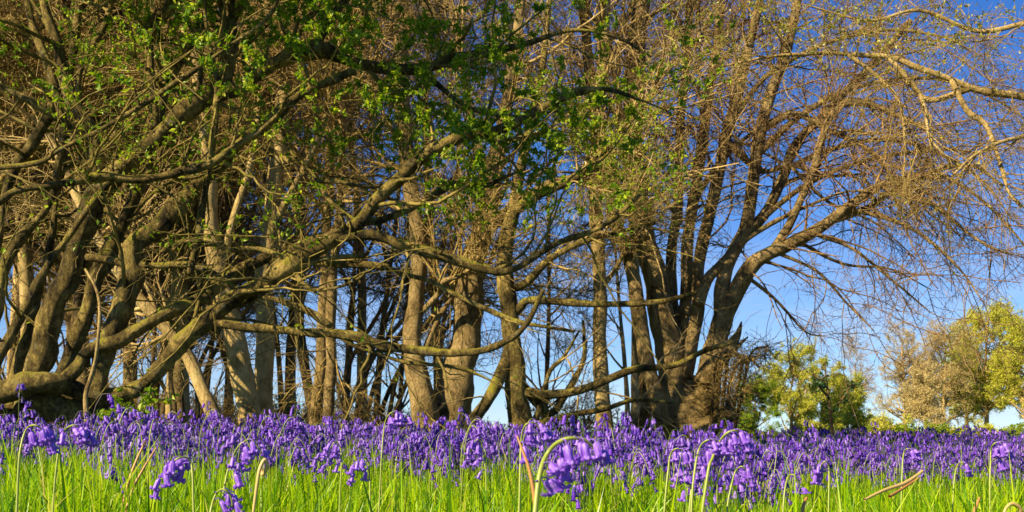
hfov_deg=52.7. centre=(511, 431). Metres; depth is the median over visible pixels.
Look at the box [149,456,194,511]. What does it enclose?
bluebell
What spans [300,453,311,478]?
bluebell
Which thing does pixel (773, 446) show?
bluebell
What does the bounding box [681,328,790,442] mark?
twig thicket
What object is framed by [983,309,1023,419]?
field tree
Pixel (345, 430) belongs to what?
bluebell
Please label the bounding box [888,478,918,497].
fallen twig
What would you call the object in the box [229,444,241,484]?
bluebell
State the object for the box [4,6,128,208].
wood tree
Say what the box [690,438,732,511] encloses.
bluebell
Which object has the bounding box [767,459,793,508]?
bluebell
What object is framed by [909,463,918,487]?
bluebell
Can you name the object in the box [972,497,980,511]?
dry stalk
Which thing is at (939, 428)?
hedge bush
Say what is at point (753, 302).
sky
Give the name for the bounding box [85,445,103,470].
bluebell
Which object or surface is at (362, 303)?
wood tree
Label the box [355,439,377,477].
bluebell
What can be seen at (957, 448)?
bluebell
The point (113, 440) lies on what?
bluebell
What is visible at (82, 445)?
bluebell
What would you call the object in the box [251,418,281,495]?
bluebell
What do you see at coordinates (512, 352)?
hornbeam tree
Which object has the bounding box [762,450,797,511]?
bluebell
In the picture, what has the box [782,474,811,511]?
bluebell
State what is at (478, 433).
bluebell
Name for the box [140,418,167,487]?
bluebell
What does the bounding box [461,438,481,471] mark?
bluebell
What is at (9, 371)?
scrub bush
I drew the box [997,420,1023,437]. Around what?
hedge bush
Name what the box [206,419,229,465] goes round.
bluebell
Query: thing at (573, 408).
shrub
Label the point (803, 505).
dry stalk
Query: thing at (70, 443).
bluebell
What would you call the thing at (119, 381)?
scrub bush
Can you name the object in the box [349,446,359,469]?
bluebell
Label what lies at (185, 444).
bluebell
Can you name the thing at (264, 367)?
beech tree
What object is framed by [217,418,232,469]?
bluebell
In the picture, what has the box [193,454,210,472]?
bluebell
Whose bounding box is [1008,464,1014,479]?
bluebell
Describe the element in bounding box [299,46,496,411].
slim tree
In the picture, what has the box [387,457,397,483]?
bluebell
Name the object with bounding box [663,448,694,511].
bluebell
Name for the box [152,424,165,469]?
bluebell
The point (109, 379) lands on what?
scrub bush
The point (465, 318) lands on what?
beech tree
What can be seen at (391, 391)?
hazel bush
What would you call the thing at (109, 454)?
bluebell
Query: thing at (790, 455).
bluebell
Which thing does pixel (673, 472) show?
bluebell
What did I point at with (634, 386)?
wood tree
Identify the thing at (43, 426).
bluebell
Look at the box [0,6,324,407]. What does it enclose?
wood tree
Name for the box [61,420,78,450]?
bluebell
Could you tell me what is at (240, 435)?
bluebell
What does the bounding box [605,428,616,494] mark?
bluebell
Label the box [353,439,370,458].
bluebell
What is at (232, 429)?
bluebell
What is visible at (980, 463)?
bluebell
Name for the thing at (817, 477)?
bluebell
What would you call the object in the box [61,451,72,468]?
bluebell
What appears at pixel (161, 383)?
slim tree
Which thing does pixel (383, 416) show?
scrub bush
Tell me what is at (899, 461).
bluebell
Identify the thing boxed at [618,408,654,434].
scrub bush
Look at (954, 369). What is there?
field tree
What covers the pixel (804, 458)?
bluebell
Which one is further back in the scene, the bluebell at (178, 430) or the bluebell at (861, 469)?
the bluebell at (861, 469)
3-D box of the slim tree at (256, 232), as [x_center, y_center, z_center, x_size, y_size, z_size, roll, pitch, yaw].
[-6.327,-5.858,22.895,4.880,12.898,5.636,0,0,30]
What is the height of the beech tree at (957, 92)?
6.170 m
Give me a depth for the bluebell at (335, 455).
2.12 m
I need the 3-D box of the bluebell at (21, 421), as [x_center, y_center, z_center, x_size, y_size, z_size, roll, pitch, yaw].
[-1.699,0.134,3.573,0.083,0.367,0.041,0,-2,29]
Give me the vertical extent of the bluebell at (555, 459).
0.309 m
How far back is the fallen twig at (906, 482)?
1.76 m
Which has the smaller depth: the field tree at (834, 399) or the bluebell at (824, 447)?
the bluebell at (824, 447)
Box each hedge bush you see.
[860,411,914,437]
[866,419,965,437]
[947,422,1016,436]
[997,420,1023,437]
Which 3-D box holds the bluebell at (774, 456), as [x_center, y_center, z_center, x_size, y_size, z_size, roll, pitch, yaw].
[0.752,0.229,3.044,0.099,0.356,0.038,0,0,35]
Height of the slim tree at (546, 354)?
10.937 m
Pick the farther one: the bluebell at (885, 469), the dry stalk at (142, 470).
the bluebell at (885, 469)
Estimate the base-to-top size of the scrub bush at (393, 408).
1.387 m
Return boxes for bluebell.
[0,452,12,477]
[2,423,15,442]
[12,418,29,468]
[13,444,38,471]
[14,435,35,454]
[15,423,59,511]
[32,421,51,462]
[52,424,99,511]
[53,439,73,474]
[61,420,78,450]
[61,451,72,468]
[73,440,87,450]
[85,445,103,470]
[92,424,124,456]
[96,439,120,466]
[96,463,114,484]
[99,421,132,477]
[105,463,124,493]
[106,433,120,487]
[106,447,121,470]
[115,407,148,467]
[119,439,132,460]
[120,421,152,466]
[120,449,140,473]
[125,436,155,470]
[126,422,142,463]
[128,432,147,474]
[135,430,159,479]
[136,449,147,462]
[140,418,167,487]
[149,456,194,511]
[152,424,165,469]
[152,424,173,468]
[161,411,184,439]
[164,424,187,471]
[165,423,181,464]
[165,444,180,461]
[168,438,183,459]
[176,427,189,440]
[179,442,192,458]
[181,437,202,477]
[185,438,197,481]
[188,448,201,462]
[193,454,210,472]
[197,409,226,483]
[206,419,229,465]
[209,488,243,511]
[215,432,255,469]
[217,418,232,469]
[220,438,271,511]
[229,424,240,472]
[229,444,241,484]
[232,471,251,491]
[235,427,245,468]
[246,429,270,453]
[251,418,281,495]
[255,415,282,476]
[261,456,273,479]
[265,433,293,490]
[276,417,307,480]
[279,448,308,494]
[284,446,310,492]
[286,438,312,484]
[292,434,306,472]
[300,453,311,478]
[307,433,326,488]
[310,451,333,495]
[318,441,341,511]
[320,442,337,485]
[329,458,346,474]
[338,423,351,489]
[346,457,370,511]
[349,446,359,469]
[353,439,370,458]
[355,423,374,466]
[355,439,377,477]
[355,446,368,461]
[373,436,385,493]
[378,410,414,511]
[378,426,401,469]
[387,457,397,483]
[389,449,405,479]
[393,426,412,474]
[398,435,417,488]
[398,441,410,491]
[407,435,432,479]
[419,458,438,493]
[430,454,444,475]
[433,466,453,504]
[434,441,446,476]
[435,434,455,489]
[438,457,451,508]
[438,459,458,499]
[442,456,460,489]
[457,444,465,465]
[460,418,495,509]
[460,424,489,511]
[460,439,486,503]
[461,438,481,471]
[480,444,497,497]
[483,423,508,468]
[496,444,505,474]
[497,433,514,473]
[518,421,556,511]
[522,418,542,487]
[527,464,543,487]
[529,454,547,507]
[533,436,615,511]
[544,453,554,474]
[547,455,565,497]
[576,463,589,479]
[593,465,612,488]
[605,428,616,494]
[610,440,623,511]
[614,469,628,508]
[627,451,640,486]
[628,448,648,481]
[628,456,647,486]
[630,451,654,511]
[630,476,647,498]
[635,456,658,476]
[641,464,658,510]
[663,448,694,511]
[664,434,694,493]
[667,453,678,505]
[670,464,694,511]
[685,471,709,511]
[686,484,697,495]
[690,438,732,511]
[696,455,703,510]
[701,428,755,511]
[716,453,745,511]
[722,471,736,498]
[726,465,758,511]
[728,472,751,499]
[741,489,756,511]
[744,478,762,509]
[755,449,783,502]
[759,480,779,506]
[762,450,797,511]
[762,456,772,488]
[763,469,786,511]
[766,448,782,507]
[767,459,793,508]
[768,473,792,511]
[770,442,779,495]
[781,466,798,496]
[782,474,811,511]
[786,452,816,511]
[787,451,795,495]
[791,451,805,500]
[797,467,803,486]
[798,454,815,495]
[810,460,829,511]
[813,444,830,474]
[820,437,837,495]
[845,451,853,472]
[845,461,856,477]
[855,466,872,495]
[863,451,879,496]
[867,469,876,497]
[868,459,875,473]
[875,464,893,489]
[884,455,904,477]
[888,468,895,500]
[891,454,905,501]
[896,462,905,483]
[900,448,922,511]
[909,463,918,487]
[916,462,926,495]
[921,471,930,497]
[931,444,943,492]
[932,452,943,475]
[940,461,951,496]
[952,461,973,511]
[954,444,964,479]
[972,457,987,489]
[985,448,993,499]
[989,441,1015,509]
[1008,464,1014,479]
[1013,450,1023,459]
[1014,469,1022,488]
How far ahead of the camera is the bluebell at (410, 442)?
3.49 m
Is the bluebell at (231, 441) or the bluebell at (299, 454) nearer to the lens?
the bluebell at (231, 441)
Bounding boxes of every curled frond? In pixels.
[252,458,268,511]
[1003,502,1022,511]
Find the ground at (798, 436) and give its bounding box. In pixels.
[495,432,1008,447]
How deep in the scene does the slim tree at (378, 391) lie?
24.98 m
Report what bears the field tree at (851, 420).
on the ground at (798, 436)
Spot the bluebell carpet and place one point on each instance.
(656, 444)
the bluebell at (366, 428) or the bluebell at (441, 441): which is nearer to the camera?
the bluebell at (441, 441)
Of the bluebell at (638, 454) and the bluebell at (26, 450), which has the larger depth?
the bluebell at (638, 454)
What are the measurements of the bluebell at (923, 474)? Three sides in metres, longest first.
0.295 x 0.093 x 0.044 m
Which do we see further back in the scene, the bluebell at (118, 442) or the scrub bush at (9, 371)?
the scrub bush at (9, 371)
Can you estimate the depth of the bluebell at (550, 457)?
3.45 m
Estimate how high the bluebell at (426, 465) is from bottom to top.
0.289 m
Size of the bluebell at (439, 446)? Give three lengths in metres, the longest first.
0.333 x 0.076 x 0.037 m
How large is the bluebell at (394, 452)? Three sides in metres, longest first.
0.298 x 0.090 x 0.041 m
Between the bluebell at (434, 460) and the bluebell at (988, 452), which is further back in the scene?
the bluebell at (988, 452)
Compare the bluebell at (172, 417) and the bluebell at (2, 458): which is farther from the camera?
the bluebell at (172, 417)
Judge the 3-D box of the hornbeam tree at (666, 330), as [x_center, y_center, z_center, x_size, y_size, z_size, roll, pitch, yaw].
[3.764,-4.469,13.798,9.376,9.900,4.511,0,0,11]
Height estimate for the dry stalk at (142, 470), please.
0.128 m
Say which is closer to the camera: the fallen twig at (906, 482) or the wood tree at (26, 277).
the fallen twig at (906, 482)
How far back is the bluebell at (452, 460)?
3.26 m
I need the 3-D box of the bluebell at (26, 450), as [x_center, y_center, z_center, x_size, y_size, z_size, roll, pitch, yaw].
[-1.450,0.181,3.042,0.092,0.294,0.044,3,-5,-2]
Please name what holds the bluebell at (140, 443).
on the ground at (798, 436)
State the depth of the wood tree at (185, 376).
17.82 m
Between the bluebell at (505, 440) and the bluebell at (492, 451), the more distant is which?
the bluebell at (505, 440)
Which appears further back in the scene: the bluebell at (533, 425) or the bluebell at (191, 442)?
the bluebell at (191, 442)
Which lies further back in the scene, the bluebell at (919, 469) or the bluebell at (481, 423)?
the bluebell at (919, 469)
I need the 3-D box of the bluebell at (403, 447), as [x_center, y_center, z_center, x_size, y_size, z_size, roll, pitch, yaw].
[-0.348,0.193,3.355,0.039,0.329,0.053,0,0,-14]
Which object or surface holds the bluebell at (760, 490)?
on the ground at (798, 436)
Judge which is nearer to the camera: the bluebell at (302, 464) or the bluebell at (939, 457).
the bluebell at (302, 464)
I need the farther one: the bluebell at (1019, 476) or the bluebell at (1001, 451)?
the bluebell at (1019, 476)
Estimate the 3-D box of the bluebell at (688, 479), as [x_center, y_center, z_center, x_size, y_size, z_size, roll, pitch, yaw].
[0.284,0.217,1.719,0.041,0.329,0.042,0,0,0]
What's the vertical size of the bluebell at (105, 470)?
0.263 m
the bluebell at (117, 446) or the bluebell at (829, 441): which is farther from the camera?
the bluebell at (829, 441)
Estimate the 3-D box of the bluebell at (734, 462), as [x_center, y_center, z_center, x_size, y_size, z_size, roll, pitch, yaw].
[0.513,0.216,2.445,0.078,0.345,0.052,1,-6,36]
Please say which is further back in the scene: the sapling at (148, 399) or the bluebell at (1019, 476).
the sapling at (148, 399)
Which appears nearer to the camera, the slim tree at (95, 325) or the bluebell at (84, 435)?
the bluebell at (84, 435)
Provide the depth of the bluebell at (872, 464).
4.75 m
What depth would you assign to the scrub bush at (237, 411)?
21.65 m
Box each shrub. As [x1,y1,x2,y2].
[190,383,238,425]
[273,392,340,436]
[285,390,402,446]
[528,366,627,437]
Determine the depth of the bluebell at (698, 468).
3.00 m
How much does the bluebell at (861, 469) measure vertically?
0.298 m
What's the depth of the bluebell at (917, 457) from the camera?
1.91 m
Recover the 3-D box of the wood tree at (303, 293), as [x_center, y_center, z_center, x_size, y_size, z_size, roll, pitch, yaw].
[-3.423,-3.658,16.365,3.404,7.901,3.728,0,0,44]
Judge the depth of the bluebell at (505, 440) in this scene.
4.04 m
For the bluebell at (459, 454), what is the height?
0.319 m
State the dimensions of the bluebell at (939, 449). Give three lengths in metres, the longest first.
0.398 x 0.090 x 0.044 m
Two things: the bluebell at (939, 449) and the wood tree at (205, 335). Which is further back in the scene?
the wood tree at (205, 335)
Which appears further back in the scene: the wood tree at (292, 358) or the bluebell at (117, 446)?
the wood tree at (292, 358)
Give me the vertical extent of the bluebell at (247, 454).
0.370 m
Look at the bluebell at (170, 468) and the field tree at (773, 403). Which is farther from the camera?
the field tree at (773, 403)
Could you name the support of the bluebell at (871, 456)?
on the ground at (798, 436)
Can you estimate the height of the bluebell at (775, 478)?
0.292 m
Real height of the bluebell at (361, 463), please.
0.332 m
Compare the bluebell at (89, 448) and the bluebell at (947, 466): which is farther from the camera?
the bluebell at (947, 466)
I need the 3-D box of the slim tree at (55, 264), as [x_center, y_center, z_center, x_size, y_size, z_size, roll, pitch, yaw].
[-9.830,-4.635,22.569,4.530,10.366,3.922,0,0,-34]
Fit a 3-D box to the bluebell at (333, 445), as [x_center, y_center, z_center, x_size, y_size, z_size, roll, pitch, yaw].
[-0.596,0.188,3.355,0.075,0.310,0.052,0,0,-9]
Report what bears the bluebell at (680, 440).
on the ground at (798, 436)
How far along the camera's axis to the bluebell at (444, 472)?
3.22 m
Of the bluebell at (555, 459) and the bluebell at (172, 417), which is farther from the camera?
the bluebell at (172, 417)
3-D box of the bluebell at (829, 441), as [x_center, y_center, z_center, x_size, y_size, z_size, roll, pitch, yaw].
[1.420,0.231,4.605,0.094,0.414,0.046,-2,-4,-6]
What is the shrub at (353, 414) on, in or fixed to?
on the ground at (798, 436)
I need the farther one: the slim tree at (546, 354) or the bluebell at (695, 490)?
the slim tree at (546, 354)
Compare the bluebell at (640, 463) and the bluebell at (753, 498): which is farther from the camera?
the bluebell at (640, 463)
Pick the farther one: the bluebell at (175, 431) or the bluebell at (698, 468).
the bluebell at (175, 431)
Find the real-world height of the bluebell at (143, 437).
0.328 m
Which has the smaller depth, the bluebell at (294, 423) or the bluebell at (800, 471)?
the bluebell at (294, 423)
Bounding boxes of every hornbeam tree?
[0,0,735,437]
[398,0,770,437]
[454,0,1023,451]
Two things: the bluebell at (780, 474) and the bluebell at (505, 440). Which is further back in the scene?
the bluebell at (505, 440)
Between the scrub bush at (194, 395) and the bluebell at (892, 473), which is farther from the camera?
the scrub bush at (194, 395)
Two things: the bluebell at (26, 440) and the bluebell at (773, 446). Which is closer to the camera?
the bluebell at (26, 440)
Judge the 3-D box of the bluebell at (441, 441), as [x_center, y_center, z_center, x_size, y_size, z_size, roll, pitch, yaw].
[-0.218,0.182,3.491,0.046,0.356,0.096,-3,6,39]
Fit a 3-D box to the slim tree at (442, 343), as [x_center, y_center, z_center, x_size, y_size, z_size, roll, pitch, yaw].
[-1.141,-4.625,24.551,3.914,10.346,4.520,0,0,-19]
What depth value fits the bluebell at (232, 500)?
1.38 m
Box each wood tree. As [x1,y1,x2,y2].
[0,0,171,370]
[0,0,315,262]
[0,0,315,385]
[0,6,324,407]
[0,154,268,337]
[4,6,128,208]
[6,2,120,378]
[37,0,417,427]
[116,67,344,414]
[119,90,254,345]
[169,0,464,440]
[181,14,396,423]
[186,1,466,433]
[211,0,615,430]
[238,0,465,434]
[262,0,552,406]
[337,0,573,392]
[493,0,791,420]
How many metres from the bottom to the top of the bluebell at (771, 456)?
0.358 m
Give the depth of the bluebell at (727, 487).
2.94 m
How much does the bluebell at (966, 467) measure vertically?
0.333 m
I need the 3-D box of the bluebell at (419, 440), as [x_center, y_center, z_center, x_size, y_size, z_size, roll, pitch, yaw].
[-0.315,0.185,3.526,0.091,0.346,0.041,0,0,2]
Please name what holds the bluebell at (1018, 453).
on the ground at (798, 436)
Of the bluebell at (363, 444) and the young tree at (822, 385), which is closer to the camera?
the bluebell at (363, 444)
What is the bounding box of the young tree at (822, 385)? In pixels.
[804,358,862,435]
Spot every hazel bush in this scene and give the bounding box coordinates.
[85,74,318,431]
[307,85,579,440]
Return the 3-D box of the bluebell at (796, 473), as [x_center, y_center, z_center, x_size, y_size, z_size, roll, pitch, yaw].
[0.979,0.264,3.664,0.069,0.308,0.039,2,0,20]
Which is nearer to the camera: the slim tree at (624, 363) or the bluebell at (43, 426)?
the bluebell at (43, 426)
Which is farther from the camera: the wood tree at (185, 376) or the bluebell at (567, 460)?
the wood tree at (185, 376)
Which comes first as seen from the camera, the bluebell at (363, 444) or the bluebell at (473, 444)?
the bluebell at (473, 444)
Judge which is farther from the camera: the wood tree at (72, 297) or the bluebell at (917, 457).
the wood tree at (72, 297)
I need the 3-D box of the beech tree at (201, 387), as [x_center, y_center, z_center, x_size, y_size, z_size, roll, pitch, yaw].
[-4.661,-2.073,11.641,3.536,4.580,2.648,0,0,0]
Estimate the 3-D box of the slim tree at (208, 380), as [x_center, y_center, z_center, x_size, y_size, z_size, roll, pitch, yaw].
[-5.698,-3.824,19.814,3.843,8.714,4.506,0,0,27]
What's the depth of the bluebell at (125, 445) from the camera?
3.53 m
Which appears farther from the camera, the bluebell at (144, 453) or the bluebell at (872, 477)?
the bluebell at (872, 477)
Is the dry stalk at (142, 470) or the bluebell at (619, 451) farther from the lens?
the bluebell at (619, 451)
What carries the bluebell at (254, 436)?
on the ground at (798, 436)
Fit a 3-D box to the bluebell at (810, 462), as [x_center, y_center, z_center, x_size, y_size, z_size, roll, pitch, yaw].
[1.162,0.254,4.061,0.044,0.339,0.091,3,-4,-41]
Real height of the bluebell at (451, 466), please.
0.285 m
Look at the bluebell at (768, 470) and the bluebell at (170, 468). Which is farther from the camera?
the bluebell at (768, 470)
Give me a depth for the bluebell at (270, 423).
3.24 m
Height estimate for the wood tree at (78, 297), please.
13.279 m
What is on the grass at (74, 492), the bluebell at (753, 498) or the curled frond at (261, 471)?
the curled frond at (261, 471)
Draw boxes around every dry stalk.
[120,440,146,511]
[125,448,156,511]
[516,436,534,501]
[801,497,807,511]
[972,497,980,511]
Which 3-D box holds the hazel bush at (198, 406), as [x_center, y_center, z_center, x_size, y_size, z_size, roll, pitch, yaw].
[-4.990,-3.297,18.185,4.312,7.421,2.890,0,0,0]
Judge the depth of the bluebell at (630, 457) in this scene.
3.45 m
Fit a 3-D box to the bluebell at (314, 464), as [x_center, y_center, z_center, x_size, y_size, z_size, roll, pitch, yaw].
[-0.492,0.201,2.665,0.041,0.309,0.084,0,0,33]
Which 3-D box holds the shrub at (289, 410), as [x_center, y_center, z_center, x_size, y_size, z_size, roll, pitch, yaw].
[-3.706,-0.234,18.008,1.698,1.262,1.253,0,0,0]
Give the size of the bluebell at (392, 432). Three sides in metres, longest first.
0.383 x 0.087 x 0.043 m
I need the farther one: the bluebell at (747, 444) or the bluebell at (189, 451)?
the bluebell at (189, 451)
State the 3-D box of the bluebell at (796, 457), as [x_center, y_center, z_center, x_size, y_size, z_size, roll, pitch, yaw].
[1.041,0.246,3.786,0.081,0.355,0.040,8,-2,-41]
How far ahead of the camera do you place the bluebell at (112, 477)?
2.04 m
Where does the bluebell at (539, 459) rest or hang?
on the ground at (798, 436)
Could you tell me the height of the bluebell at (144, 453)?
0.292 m
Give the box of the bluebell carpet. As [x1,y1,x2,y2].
[0,383,1023,511]
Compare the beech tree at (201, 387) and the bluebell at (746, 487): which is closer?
the bluebell at (746, 487)
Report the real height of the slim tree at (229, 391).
10.797 m
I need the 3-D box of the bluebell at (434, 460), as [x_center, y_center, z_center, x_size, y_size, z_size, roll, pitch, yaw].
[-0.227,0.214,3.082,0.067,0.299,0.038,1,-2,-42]
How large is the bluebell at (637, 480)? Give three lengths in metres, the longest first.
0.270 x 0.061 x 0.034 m
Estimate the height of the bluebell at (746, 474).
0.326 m
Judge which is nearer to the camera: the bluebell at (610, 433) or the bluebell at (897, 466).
the bluebell at (610, 433)
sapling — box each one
[83,264,110,426]
[96,384,179,422]
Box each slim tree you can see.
[0,9,118,379]
[0,31,146,346]
[1,43,194,372]
[5,3,119,387]
[62,93,262,391]
[85,28,321,325]
[90,30,321,397]
[91,210,258,404]
[121,16,345,416]
[220,40,450,416]
[229,28,342,409]
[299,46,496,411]
[302,0,497,417]
[377,4,540,392]
[440,5,658,408]
[530,70,701,417]
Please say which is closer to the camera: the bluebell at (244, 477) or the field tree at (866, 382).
the bluebell at (244, 477)
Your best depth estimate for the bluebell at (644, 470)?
2.89 m
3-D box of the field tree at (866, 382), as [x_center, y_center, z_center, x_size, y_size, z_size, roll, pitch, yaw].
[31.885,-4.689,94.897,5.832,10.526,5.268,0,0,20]
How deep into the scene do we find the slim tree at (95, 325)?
21.28 m
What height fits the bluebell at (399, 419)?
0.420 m
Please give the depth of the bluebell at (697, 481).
2.35 m
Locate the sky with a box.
[0,0,1023,431]
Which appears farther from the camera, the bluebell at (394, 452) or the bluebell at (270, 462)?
the bluebell at (394, 452)
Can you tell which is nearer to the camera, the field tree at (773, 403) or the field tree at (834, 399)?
the field tree at (773, 403)
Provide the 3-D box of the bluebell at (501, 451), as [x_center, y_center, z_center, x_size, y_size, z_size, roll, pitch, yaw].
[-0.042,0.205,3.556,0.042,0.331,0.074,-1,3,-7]
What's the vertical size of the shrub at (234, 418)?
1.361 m
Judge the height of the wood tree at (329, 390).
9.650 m
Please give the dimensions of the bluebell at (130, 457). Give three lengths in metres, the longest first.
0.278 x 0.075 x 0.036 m
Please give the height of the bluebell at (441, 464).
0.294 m
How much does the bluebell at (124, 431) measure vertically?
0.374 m
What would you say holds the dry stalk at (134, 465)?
on the grass at (74, 492)
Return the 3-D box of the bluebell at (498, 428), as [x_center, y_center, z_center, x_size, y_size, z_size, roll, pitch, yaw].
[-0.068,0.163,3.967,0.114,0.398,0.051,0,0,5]
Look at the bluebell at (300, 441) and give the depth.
3.04 m
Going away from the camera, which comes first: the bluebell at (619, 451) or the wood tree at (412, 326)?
the bluebell at (619, 451)
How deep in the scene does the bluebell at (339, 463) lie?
3.31 m
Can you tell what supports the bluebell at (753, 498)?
on the ground at (798, 436)
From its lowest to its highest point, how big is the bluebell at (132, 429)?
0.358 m
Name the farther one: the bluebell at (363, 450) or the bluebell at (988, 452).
the bluebell at (988, 452)
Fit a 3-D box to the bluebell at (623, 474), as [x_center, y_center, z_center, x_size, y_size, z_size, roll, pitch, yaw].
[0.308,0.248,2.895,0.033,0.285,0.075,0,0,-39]
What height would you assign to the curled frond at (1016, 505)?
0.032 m
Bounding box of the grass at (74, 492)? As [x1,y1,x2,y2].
[0,415,1023,511]
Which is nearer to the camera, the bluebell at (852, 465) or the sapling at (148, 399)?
the bluebell at (852, 465)
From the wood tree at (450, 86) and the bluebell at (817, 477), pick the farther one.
the wood tree at (450, 86)
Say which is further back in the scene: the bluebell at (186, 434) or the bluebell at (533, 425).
the bluebell at (186, 434)
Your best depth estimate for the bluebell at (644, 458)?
2.82 m
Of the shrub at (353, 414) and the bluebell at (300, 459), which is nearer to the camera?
the bluebell at (300, 459)
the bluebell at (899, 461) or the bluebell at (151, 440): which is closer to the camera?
the bluebell at (151, 440)
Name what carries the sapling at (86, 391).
on the ground at (798, 436)
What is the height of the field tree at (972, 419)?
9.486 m
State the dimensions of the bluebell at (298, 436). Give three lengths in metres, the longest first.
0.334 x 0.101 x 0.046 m
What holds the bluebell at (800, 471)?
on the ground at (798, 436)
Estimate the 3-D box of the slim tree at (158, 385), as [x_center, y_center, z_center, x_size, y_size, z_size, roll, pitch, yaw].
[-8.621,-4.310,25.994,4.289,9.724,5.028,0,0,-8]
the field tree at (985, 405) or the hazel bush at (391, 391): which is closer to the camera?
the hazel bush at (391, 391)
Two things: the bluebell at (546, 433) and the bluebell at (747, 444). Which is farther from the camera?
the bluebell at (747, 444)
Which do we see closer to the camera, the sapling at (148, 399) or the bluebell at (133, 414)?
the bluebell at (133, 414)
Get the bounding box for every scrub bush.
[0,352,61,423]
[55,366,137,426]
[57,374,119,425]
[110,381,236,412]
[134,388,232,421]
[191,401,304,421]
[348,402,410,429]
[366,403,410,429]
[482,400,568,436]
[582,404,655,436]
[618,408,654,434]
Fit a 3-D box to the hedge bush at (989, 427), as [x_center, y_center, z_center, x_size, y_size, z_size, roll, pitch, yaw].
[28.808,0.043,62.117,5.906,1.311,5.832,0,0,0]
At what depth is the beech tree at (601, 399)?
13.43 m
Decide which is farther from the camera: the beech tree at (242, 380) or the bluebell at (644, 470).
the beech tree at (242, 380)
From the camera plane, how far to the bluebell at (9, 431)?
3.79 m
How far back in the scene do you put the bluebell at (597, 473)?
3.30 m
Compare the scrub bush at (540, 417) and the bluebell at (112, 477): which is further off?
the scrub bush at (540, 417)
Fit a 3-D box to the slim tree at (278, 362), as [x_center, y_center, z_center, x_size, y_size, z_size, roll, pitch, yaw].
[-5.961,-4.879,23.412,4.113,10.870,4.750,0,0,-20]
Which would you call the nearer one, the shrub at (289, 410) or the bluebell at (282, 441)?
the bluebell at (282, 441)
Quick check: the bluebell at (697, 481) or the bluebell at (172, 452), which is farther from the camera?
the bluebell at (172, 452)
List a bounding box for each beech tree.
[0,60,243,433]
[28,0,399,448]
[98,0,471,446]
[356,0,773,429]
[511,0,787,438]
[642,0,1023,286]
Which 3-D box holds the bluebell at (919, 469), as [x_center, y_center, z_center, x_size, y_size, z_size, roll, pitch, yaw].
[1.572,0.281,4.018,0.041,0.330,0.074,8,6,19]
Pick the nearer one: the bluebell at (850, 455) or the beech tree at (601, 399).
the bluebell at (850, 455)
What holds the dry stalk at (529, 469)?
on the grass at (74, 492)
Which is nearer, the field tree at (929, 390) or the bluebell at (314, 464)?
the bluebell at (314, 464)
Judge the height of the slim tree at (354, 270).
11.174 m
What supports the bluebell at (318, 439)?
on the ground at (798, 436)
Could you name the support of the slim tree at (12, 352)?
on the ground at (798, 436)
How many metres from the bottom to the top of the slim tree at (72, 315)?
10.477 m
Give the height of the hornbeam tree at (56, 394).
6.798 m
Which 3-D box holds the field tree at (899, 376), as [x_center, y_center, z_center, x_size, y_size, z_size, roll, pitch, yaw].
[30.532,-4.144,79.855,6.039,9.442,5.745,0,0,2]
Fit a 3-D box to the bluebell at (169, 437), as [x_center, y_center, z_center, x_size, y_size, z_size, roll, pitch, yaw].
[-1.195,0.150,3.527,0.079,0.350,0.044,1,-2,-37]
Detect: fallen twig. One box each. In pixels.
[864,470,923,500]
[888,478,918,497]
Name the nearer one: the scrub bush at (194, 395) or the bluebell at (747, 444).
the bluebell at (747, 444)
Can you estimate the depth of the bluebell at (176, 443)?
3.64 m
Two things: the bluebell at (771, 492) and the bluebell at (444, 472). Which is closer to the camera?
the bluebell at (771, 492)
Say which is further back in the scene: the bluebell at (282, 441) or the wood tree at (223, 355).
the wood tree at (223, 355)
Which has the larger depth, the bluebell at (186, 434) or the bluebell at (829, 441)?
the bluebell at (829, 441)
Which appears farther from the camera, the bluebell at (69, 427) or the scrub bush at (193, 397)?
the scrub bush at (193, 397)
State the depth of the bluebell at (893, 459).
4.72 m
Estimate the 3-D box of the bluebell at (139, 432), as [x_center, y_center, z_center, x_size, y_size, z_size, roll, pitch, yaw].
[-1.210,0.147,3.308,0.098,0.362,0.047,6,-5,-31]
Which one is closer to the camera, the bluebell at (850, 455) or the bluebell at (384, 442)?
the bluebell at (384, 442)
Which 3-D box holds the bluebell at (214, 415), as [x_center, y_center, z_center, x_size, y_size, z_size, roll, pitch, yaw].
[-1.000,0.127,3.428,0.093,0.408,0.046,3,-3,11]
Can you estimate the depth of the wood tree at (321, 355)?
14.99 m
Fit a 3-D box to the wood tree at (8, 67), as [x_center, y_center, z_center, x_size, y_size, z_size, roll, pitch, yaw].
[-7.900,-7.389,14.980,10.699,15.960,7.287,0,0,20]
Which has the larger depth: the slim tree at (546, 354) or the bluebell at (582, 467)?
the slim tree at (546, 354)
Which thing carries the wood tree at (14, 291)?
on the ground at (798, 436)
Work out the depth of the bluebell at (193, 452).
3.79 m
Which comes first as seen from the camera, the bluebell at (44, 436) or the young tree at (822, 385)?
the bluebell at (44, 436)
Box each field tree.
[735,373,784,439]
[754,336,830,439]
[788,352,859,436]
[828,370,874,437]
[832,325,885,428]
[870,317,945,428]
[899,359,952,429]
[909,318,981,425]
[934,296,1023,430]
[935,336,999,426]
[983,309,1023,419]
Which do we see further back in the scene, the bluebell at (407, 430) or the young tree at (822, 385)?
the young tree at (822, 385)
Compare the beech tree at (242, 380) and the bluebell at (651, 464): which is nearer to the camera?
the bluebell at (651, 464)
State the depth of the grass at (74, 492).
2.48 m
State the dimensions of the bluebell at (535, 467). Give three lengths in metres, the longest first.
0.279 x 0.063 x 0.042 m
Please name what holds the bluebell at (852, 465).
on the ground at (798, 436)
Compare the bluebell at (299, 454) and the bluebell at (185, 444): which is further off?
the bluebell at (185, 444)

